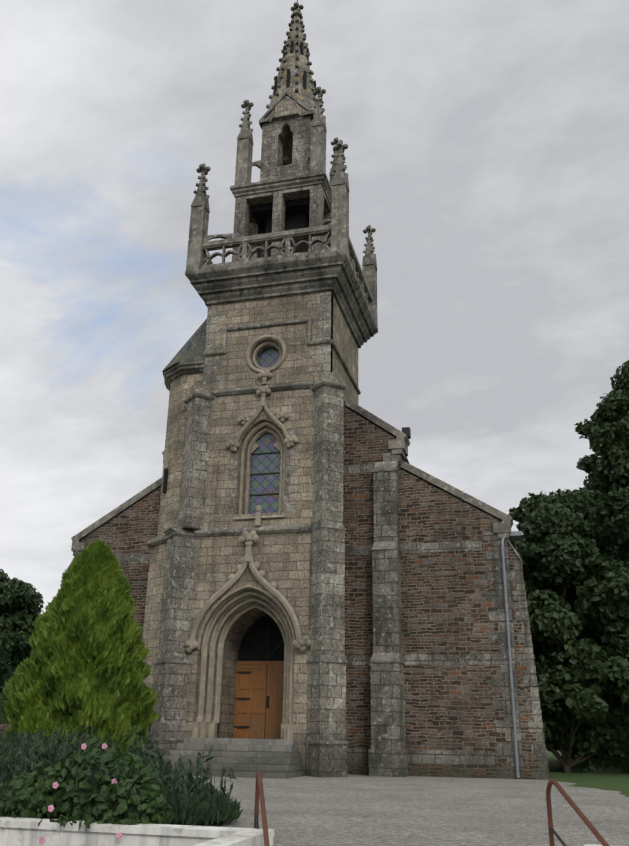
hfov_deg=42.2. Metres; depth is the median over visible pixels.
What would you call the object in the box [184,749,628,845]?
ground
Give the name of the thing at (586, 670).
thicket shade
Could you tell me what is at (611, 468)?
shade tree
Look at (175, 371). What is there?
stair turret mouldings
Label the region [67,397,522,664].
nave copings
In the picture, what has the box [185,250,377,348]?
tower cornice
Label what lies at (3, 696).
hedge
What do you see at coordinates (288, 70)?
spire slits
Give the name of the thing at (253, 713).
doors
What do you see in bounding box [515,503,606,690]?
tree crown
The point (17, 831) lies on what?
churchyard wall
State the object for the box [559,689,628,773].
thicket base
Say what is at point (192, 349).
stair turret roof
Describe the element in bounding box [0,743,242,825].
bed shrubs
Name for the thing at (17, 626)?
shade tree
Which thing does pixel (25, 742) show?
bed sprigs
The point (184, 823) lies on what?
soil
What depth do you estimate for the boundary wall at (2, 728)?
31.47 m
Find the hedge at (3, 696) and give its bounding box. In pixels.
[0,692,9,723]
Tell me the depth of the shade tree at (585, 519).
44.98 m
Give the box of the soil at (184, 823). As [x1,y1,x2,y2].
[51,818,216,825]
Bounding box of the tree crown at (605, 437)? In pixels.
[575,360,628,496]
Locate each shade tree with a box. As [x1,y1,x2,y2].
[1,602,30,653]
[523,513,600,643]
[529,499,604,554]
[599,378,628,485]
[602,505,628,660]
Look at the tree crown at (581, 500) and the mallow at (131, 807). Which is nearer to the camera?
the mallow at (131, 807)
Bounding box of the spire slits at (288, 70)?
[274,41,315,95]
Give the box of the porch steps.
[163,737,304,778]
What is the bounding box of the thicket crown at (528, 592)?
[525,586,574,612]
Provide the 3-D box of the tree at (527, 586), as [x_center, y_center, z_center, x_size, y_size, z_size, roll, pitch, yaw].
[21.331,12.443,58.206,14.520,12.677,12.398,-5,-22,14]
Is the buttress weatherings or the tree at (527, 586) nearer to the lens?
the buttress weatherings
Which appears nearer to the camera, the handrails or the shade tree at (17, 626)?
the handrails
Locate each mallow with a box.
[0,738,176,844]
[59,764,157,823]
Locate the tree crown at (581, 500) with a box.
[508,486,615,589]
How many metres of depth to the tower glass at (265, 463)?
28.40 m
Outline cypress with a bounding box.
[0,540,159,754]
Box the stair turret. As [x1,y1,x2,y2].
[142,372,202,751]
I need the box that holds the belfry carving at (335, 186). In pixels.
[186,0,377,326]
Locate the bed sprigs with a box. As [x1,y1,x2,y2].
[0,723,237,802]
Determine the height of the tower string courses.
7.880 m
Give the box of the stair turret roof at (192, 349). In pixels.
[162,318,206,375]
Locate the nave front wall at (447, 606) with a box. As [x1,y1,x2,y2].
[80,407,544,779]
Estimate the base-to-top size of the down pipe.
7.510 m
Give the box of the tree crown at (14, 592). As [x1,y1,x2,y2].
[0,569,44,672]
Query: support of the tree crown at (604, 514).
on the ground
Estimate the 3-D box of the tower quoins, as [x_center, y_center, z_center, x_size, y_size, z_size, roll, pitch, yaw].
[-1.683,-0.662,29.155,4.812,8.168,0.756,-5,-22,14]
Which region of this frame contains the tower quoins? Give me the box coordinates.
[202,292,335,514]
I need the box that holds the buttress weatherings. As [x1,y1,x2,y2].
[149,371,348,743]
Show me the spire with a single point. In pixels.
(286, 108)
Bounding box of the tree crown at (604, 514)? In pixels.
[568,486,628,658]
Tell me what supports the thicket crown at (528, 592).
on the ground
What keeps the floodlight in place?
on the nave front wall at (447, 606)
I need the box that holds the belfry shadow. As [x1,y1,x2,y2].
[251,197,309,256]
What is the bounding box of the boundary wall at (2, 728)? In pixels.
[0,724,10,732]
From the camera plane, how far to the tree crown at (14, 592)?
59.75 m
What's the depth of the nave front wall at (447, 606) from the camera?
26.80 m
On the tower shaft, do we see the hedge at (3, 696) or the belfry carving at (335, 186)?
the belfry carving at (335, 186)
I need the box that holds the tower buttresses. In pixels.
[147,385,346,776]
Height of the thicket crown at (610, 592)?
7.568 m
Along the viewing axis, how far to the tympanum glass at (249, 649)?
28.23 m
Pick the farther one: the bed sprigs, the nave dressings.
the nave dressings
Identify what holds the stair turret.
on the ground
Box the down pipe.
[501,531,522,777]
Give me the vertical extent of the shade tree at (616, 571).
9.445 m
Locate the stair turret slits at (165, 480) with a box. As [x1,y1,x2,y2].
[162,468,167,492]
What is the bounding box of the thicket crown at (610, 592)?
[573,569,628,731]
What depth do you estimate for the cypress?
21.50 m
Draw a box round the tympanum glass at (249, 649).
[238,614,283,660]
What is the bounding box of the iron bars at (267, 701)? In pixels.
[234,451,283,727]
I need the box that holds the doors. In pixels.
[233,661,283,738]
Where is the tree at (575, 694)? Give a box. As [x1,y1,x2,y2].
[529,604,628,772]
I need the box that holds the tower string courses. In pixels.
[195,318,360,536]
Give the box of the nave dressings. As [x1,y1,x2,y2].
[75,449,549,779]
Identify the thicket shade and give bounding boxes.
[537,615,628,756]
[593,582,628,726]
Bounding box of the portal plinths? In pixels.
[192,515,292,738]
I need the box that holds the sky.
[0,0,628,613]
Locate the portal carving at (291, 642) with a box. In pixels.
[182,335,311,723]
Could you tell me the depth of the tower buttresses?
26.13 m
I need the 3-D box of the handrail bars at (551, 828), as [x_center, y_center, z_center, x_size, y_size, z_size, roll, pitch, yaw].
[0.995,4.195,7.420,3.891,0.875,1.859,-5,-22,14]
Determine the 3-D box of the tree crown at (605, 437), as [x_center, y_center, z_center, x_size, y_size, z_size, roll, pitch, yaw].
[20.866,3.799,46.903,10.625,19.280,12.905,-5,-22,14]
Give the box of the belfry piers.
[232,184,331,261]
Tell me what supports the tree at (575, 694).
on the ground
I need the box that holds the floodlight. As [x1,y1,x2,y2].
[402,427,410,438]
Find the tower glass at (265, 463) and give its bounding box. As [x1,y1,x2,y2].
[249,348,279,513]
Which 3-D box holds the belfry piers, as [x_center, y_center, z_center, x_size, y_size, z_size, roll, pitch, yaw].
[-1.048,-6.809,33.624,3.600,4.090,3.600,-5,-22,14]
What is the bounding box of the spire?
[268,10,315,120]
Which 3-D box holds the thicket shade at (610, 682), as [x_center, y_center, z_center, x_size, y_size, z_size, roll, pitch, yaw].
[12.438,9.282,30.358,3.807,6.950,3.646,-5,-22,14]
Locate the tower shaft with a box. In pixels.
[184,290,357,769]
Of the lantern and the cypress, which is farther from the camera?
the lantern
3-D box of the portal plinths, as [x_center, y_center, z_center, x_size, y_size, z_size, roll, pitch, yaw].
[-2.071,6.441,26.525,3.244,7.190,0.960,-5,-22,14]
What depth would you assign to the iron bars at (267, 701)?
27.99 m
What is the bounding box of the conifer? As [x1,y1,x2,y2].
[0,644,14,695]
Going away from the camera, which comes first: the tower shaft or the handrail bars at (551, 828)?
the handrail bars at (551, 828)
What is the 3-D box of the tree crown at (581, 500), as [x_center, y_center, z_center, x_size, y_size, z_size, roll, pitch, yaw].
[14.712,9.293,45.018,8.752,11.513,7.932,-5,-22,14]
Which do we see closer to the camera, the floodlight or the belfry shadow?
the floodlight
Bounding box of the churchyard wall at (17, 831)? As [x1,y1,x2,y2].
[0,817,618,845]
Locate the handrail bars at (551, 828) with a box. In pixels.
[255,815,565,845]
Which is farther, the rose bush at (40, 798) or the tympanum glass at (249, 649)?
the tympanum glass at (249, 649)
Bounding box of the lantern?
[260,115,311,180]
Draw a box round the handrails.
[254,771,609,845]
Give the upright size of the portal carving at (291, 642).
13.295 m
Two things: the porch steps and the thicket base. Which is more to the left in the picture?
the porch steps
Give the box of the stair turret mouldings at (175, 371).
[147,360,203,550]
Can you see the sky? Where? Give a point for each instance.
(486, 154)
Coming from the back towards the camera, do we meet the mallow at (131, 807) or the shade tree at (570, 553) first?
the shade tree at (570, 553)

